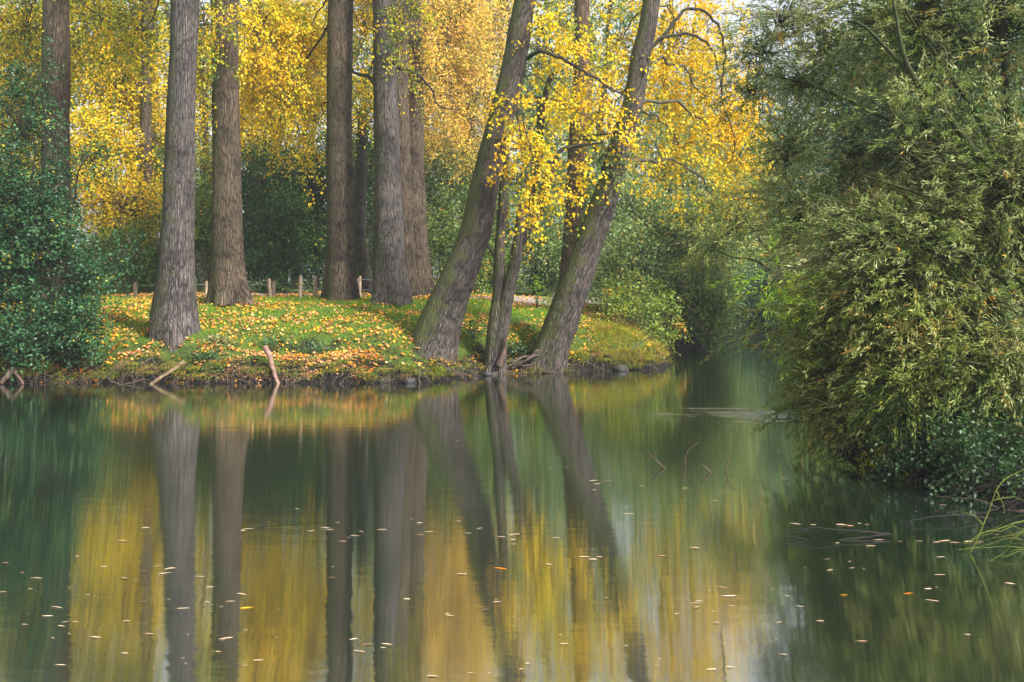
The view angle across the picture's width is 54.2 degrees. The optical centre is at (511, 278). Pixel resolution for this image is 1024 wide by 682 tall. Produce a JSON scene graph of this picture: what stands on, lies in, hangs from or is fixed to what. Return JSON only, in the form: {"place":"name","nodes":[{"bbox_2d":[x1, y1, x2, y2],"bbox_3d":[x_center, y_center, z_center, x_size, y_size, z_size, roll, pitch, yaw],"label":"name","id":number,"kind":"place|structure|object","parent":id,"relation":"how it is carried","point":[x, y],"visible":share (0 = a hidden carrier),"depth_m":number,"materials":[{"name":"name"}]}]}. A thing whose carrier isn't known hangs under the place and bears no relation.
{"place":"outdoors","nodes":[
{"label":"outdoors","id":0,"kind":"place"},
{"bbox_2d":[6,289,642,307],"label":"path","id":1,"kind":"structure","parent":0,"point":[516,299],"depth_m":41.88,"materials":[{"name":"beige soil"}]},
{"bbox_2d":[0,291,662,371],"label":"grass","id":2,"kind":"structure","parent":0,"point":[378,306],"depth_m":31.61,"materials":[{"name":"green plant"}]},
{"bbox_2d":[0,319,1023,681],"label":"water","id":3,"kind":"structure","parent":0,"point":[204,481],"depth_m":10.84,"materials":[{"name":"green liquid"}]},
{"bbox_2d":[0,366,23,384],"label":"driftwood","id":4,"kind":"object","parent":3,"relation":"in","point":[5,377],"visible":1,"depth_m":26.95,"materials":[{"name":"brown wood"}]},
{"bbox_2d":[149,360,185,383],"bbox_3d":[-9.367,2.573,27.232,0.967,0.659,0.162,0,0,-35],"label":"driftwood","id":5,"kind":"object","parent":3,"relation":"in","point":[171,370],"visible":0.94,"depth_m":27.20,"materials":[{"name":"brown wood"}]},
{"bbox_2d":[262,345,279,383],"bbox_3d":[-6.582,2.393,27.447,0.184,1.079,0.938,0,0,-41],"label":"driftwood","id":6,"kind":"object","parent":3,"relation":"in","point":[266,350],"visible":0.96,"depth_m":27.41,"materials":[{"name":"brown wood"}]},
{"bbox_2d":[482,372,491,375],"bbox_3d":[-0.727,2.811,29.299,0.266,0.154,0.265,0,0,36],"label":"stone","id":7,"kind":"object","parent":3,"relation":"in","point":[487,374],"visible":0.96,"depth_m":29.21,"materials":[{"name":"grey stone"}]},
{"bbox_2d":[648,452,664,467],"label":"twig","id":8,"kind":"object","parent":3,"relation":"on","point":[655,459],"visible":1,"depth_m":15.02,"materials":[{"name":"brown wood"}]},
{"bbox_2d":[685,440,700,466],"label":"twig","id":9,"kind":"object","parent":3,"relation":"on","point":[687,452],"visible":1,"depth_m":15.15,"materials":[{"name":"brown wood"}]},
{"bbox_2d":[722,451,736,471],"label":"twig","id":10,"kind":"object","parent":3,"relation":"on","point":[728,461],"visible":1,"depth_m":14.74,"materials":[{"name":"brown wood"}]},
{"bbox_2d":[783,525,889,539],"bbox_3d":[3.573,2.806,10.954,1.176,0.200,0.141,0,0,0],"label":"fallen branch","id":11,"kind":"object","parent":3,"relation":"on","point":[877,534],"visible":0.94,"depth_m":11.00,"materials":[{"name":"brown wood"}]},
{"bbox_2d":[906,514,993,525],"bbox_3d":[5.376,2.878,11.466,1.653,0.230,0.619,0,0,-11],"label":"fallen branch","id":12,"kind":"object","parent":3,"relation":"on","point":[983,517],"visible":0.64,"depth_m":11.70,"materials":[{"name":"brown wood"}]},
{"bbox_2d":[956,515,1023,562],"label":"willow shoot","id":13,"kind":"object","parent":3,"relation":"on","point":[1014,537],"visible":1,"depth_m":10.19,"materials":[{"name":"green plant"}]},
{"bbox_2d":[964,469,1023,553],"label":"willow shoot","id":14,"kind":"object","parent":3,"relation":"in","point":[975,543],"visible":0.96,"depth_m":10.37,"materials":[{"name":"plant"}]},
{"bbox_2d":[0,280,1023,508],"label":"ground","id":15,"kind":"structure","parent":0,"point":[685,346],"depth_m":28.74,"materials":[{"name":"green plant"}]},
{"bbox_2d":[0,0,100,291],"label":"background poplar","id":16,"kind":"object","parent":15,"relation":"on","point":[21,7],"visible":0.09,"depth_m":45.83,"materials":[{"name":"yellow plant"}]},
{"bbox_2d":[0,30,157,383],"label":"alder shrub","id":17,"kind":"object","parent":15,"relation":"on","point":[45,326],"visible":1,"depth_m":28.02,"materials":[{"name":"green plant"}]},
{"bbox_2d":[0,0,166,307],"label":"poplar tree","id":18,"kind":"object","parent":15,"relation":"on","point":[57,17],"visible":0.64,"depth_m":34.79,"materials":[{"name":"yellow plant"}]},
{"bbox_2d":[4,0,203,291],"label":"background poplar","id":19,"kind":"object","parent":15,"relation":"on","point":[143,118],"visible":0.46,"depth_m":44.30,"materials":[{"name":"yellow plant"}]},
{"bbox_2d":[78,0,252,352],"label":"poplar tree","id":20,"kind":"object","parent":15,"relation":"on","point":[174,321],"visible":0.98,"depth_m":28.60,"materials":[{"name":"grey plant"}]},
{"bbox_2d":[74,136,256,294],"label":"shrub","id":21,"kind":"object","parent":15,"relation":"on","point":[203,238],"visible":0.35,"depth_m":42.04,"materials":[{"name":"green plant"}]},
{"bbox_2d":[185,348,234,363],"bbox_3d":[-8.435,2.150,27.882,1.429,0.445,0.538,0,0,0],"label":"leafy plant","id":22,"kind":"object","parent":15,"relation":"on","point":[207,355],"visible":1,"depth_m":27.86,"materials":[{"name":"green plant"}]},
{"bbox_2d":[201,363,225,378],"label":"leafy plant","id":23,"kind":"object","parent":15,"relation":"on","point":[212,371],"visible":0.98,"depth_m":27.38,"materials":[{"name":"green plant"}]},
{"bbox_2d":[203,333,236,346],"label":"leafy plant","id":24,"kind":"object","parent":15,"relation":"on","point":[221,339],"visible":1,"depth_m":28.46,"materials":[{"name":"yellow plant"}]},
{"bbox_2d":[162,0,326,305],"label":"poplar tree","id":25,"kind":"object","parent":15,"relation":"on","point":[228,283],"visible":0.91,"depth_m":33.80,"materials":[{"name":"yellow plant"}]},
{"bbox_2d":[155,0,353,291],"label":"background poplar","id":26,"kind":"object","parent":15,"relation":"on","point":[204,121],"visible":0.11,"depth_m":47.82,"materials":[{"name":"yellow plant"}]},
{"bbox_2d":[200,122,326,293],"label":"shrub","id":27,"kind":"object","parent":15,"relation":"on","point":[288,221],"visible":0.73,"depth_m":43.74,"materials":[{"name":"green plant"}]},
{"bbox_2d":[105,276,434,297],"bbox_3d":[-11.642,0.384,37.612,17.751,0.966,4.128,0,0,-8],"label":"fence","id":28,"kind":"object","parent":15,"relation":"on","point":[272,292],"visible":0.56,"depth_m":36.62,"materials":[{"name":"brown wood"}]},
{"bbox_2d":[251,336,291,351],"bbox_3d":[-6.872,1.876,28.608,1.156,0.530,0.512,0,0,0],"label":"leafy plant","id":29,"kind":"object","parent":15,"relation":"on","point":[277,340],"visible":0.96,"depth_m":28.57,"materials":[{"name":"green plant"}]},
{"bbox_2d":[298,341,329,355],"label":"leafy plant","id":30,"kind":"object","parent":15,"relation":"on","point":[314,347],"visible":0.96,"depth_m":28.55,"materials":[{"name":"green plant"}]},
{"bbox_2d":[250,0,408,301],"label":"poplar tree","id":31,"kind":"object","parent":15,"relation":"on","point":[340,281],"visible":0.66,"depth_m":35.68,"materials":[{"name":"brown plant"}]},
{"bbox_2d":[0,350,674,383],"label":"bank roots","id":32,"kind":"object","parent":15,"relation":"on","point":[299,379],"visible":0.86,"depth_m":27.44,"materials":[{"name":"brown plant"}]},
{"bbox_2d":[0,290,678,383],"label":"fallen leaves","id":33,"kind":"object","parent":15,"relation":"on","point":[288,355],"depth_m":30.25,"materials":[{"name":"yellow plant"}]},
{"bbox_2d":[306,104,373,293],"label":"dark tree","id":34,"kind":"object","parent":15,"relation":"on","point":[362,196],"visible":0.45,"depth_m":42.83,"materials":[{"name":"brown plant"}]},
{"bbox_2d":[0,318,680,382],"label":"long grass","id":35,"kind":"structure","parent":15,"relation":"on","point":[628,331],"depth_m":28.05,"materials":[{"name":"green plant"}]},
{"bbox_2d":[324,0,460,304],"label":"poplar tree","id":36,"kind":"object","parent":15,"relation":"on","point":[390,284],"visible":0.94,"depth_m":34.61,"materials":[{"name":"grey plant"}]},
{"bbox_2d":[396,0,420,297],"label":"poplar tree","id":37,"kind":"object","parent":15,"relation":"on","point":[404,132],"visible":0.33,"depth_m":38.18,"materials":[{"name":"brown plant"}]},
{"bbox_2d":[402,377,416,382],"bbox_3d":[-2.818,2.812,27.392,0.399,0.217,0.390,0,0,0],"label":"stone","id":38,"kind":"object","parent":15,"relation":"on","point":[410,380],"visible":0.75,"depth_m":27.27,"materials":[{"name":"grey stone"}]},
{"bbox_2d":[404,0,518,295],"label":"poplar tree","id":39,"kind":"object","parent":15,"relation":"on","point":[436,70],"visible":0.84,"depth_m":43.18,"materials":[{"name":"yellow plant"}]},
{"bbox_2d":[424,132,517,282],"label":"shrub","id":40,"kind":"object","parent":15,"relation":"on","point":[436,173],"visible":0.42,"depth_m":46.19,"materials":[{"name":"green plant"}]},
{"bbox_2d":[462,318,486,338],"bbox_3d":[-1.169,1.539,30.995,0.799,0.675,0.519,0,0,0],"label":"leafy plant","id":41,"kind":"object","parent":15,"relation":"on","point":[474,332],"visible":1,"depth_m":30.96,"materials":[{"name":"green plant"}]},
{"bbox_2d":[426,170,532,292],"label":"shrub","id":42,"kind":"object","parent":15,"relation":"on","point":[486,262],"visible":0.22,"depth_m":46.89,"materials":[{"name":"green plant"}]},
{"bbox_2d":[421,0,539,291],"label":"background poplar","id":43,"kind":"object","parent":15,"relation":"on","point":[498,14],"visible":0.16,"depth_m":53.68,"materials":[{"name":"yellow plant"}]},
{"bbox_2d":[0,0,1021,289],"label":"wood","id":44,"kind":"object","parent":15,"relation":"on","point":[542,12],"depth_m":69.10,"materials":[{"name":"yellow plant"}]},
{"bbox_2d":[507,340,534,356],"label":"leafy plant","id":45,"kind":"object","parent":15,"relation":"on","point":[519,348],"visible":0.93,"depth_m":30.77,"materials":[{"name":"green plant"}]},
{"bbox_2d":[506,349,539,371],"bbox_3d":[0.326,2.518,30.167,1.347,0.758,0.360,0,0,-7],"label":"exposed root","id":46,"kind":"object","parent":15,"relation":"in","point":[530,358],"visible":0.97,"depth_m":30.12,"materials":[{"name":"brown plant"}]},
{"bbox_2d":[411,0,645,363],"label":"poplar tree","id":47,"kind":"object","parent":15,"relation":"on","point":[437,331],"visible":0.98,"depth_m":29.21,"materials":[{"name":"yellow plant"}]},
{"bbox_2d":[530,274,544,309],"bbox_3d":[0.906,0.489,35.995,0.458,1.300,0.485,0,0,-34],"label":"sapling","id":48,"kind":"object","parent":15,"relation":"on","point":[538,286],"visible":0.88,"depth_m":35.97,"materials":[{"name":"green plant"}]},
{"bbox_2d":[535,294,552,309],"bbox_3d":[1.308,0.864,35.488,0.932,0.642,0.519,0,0,-20],"label":"sapling","id":49,"kind":"object","parent":15,"relation":"on","point":[544,299],"visible":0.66,"depth_m":35.44,"materials":[{"name":"green plant"}]},
{"bbox_2d":[454,41,643,301],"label":"shrub","id":50,"kind":"object","parent":15,"relation":"on","point":[539,255],"visible":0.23,"depth_m":50.14,"materials":[{"name":"green plant"}]},
{"bbox_2d":[483,69,650,374],"bbox_3d":[1.524,-1.741,30.577,5.551,10.105,2.978,0,0,0],"label":"forked tree","id":51,"kind":"object","parent":15,"relation":"on","point":[499,319],"visible":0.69,"depth_m":29.85,"materials":[{"name":"brown plant"}]},
{"bbox_2d":[523,0,617,304],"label":"ivy tree","id":52,"kind":"object","parent":15,"relation":"on","point":[582,9],"visible":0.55,"depth_m":37.26,"materials":[{"name":"yellow plant"}]},
{"bbox_2d":[569,348,592,365],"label":"leafy plant","id":53,"kind":"object","parent":15,"relation":"on","point":[575,356],"visible":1,"depth_m":30.88,"materials":[{"name":"yellow plant"}]},
{"bbox_2d":[611,365,628,371],"bbox_3d":[3.327,2.818,30.919,0.533,0.298,0.491,0,0,42],"label":"stone","id":54,"kind":"object","parent":15,"relation":"on","point":[621,368],"visible":0.68,"depth_m":30.74,"materials":[{"name":"grey stone"}]},
{"bbox_2d":[618,337,648,359],"bbox_3d":[3.776,2.215,31.409,1.163,0.742,0.050,0,0,-20],"label":"fallen branch","id":55,"kind":"object","parent":15,"relation":"on","point":[636,346],"visible":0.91,"depth_m":31.46,"materials":[{"name":"brown wood"}]},
{"bbox_2d":[583,268,695,353],"bbox_3d":[4.444,1.249,35.302,4.751,3.273,3.867,0,0,0],"label":"shrub","id":56,"kind":"object","parent":15,"relation":"on","point":[624,305],"visible":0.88,"depth_m":35.23,"materials":[{"name":"green plant"}]},
{"bbox_2d":[527,0,784,373],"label":"poplar tree","id":57,"kind":"object","parent":15,"relation":"on","point":[555,338],"visible":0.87,"depth_m":32.16,"materials":[{"name":"yellow plant"}]},
{"bbox_2d":[586,171,755,347],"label":"shrub","id":58,"kind":"object","parent":15,"relation":"on","point":[700,305],"visible":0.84,"depth_m":40.39,"materials":[{"name":"green plant"}]},
{"bbox_2d":[627,63,782,292],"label":"tree","id":59,"kind":"object","parent":15,"relation":"on","point":[693,181],"visible":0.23,"depth_m":52.68,"materials":[{"name":"yellow plant"}]},
{"bbox_2d":[723,261,805,325],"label":"shrub","id":60,"kind":"object","parent":15,"relation":"on","point":[750,300],"visible":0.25,"depth_m":64.19,"materials":[{"name":"green plant"}]},
{"bbox_2d":[697,0,841,274],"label":"tree","id":61,"kind":"object","parent":15,"relation":"on","point":[790,59],"visible":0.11,"depth_m":78.60,"materials":[{"name":"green plant"}]},
{"bbox_2d":[723,122,843,296],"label":"tree","id":62,"kind":"object","parent":15,"relation":"on","point":[759,266],"visible":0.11,"depth_m":73.19,"materials":[{"name":"green plant"}]},
{"bbox_2d":[666,0,1023,474],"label":"willow tree","id":63,"kind":"object","parent":15,"relation":"on","point":[923,339],"visible":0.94,"depth_m":14.97,"materials":[{"name":"green plant"}]},
{"bbox_2d":[707,233,832,365],"bbox_3d":[6.073,0.439,20.559,3.242,2.919,3.196,0,0,-42],"label":"hanging spray","id":64,"kind":"object","parent":63,"relation":"hanging from","point":[772,294],"visible":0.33,"depth_m":20.50,"materials":[{"name":"green plant"}]},
{"bbox_2d":[757,254,1023,353],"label":"shrub","id":65,"kind":"object","parent":15,"relation":"on","point":[776,310],"visible":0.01,"depth_m":31.71,"materials":[{"name":"green plant"}]},
{"bbox_2d":[846,411,939,481],"bbox_3d":[5.757,2.489,14.749,1.652,1.544,1.744,0,0,-20],"label":"shrub","id":66,"kind":"object","parent":15,"relation":"on","point":[870,463],"visible":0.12,"depth_m":14.63,"materials":[{"name":"green plant"}]},
{"bbox_2d":[778,0,1023,318],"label":"tree","id":67,"kind":"object","parent":15,"relation":"on","point":[836,144],"visible":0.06,"depth_m":34.38,"materials":[{"name":"green plant"}]},
{"bbox_2d":[808,434,1023,523],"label":"bank debris","id":68,"kind":"object","parent":15,"relation":"on","point":[931,466],"visible":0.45,"depth_m":13.31,"materials":[{"name":"green plant"}]},
{"bbox_2d":[856,385,1023,508],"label":"bramble bush","id":69,"kind":"object","parent":15,"relation":"on","point":[993,435],"visible":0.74,"depth_m":13.51,"materials":[{"name":"green plant"}]},
{"bbox_2d":[937,496,1023,510],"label":"fallen branch","id":70,"kind":"object","parent":15,"relation":"on","point":[978,500],"visible":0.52,"depth_m":12.50,"materials":[{"name":"brown wood"}]},
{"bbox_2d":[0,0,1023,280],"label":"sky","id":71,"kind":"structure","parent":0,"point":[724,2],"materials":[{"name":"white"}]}
]}

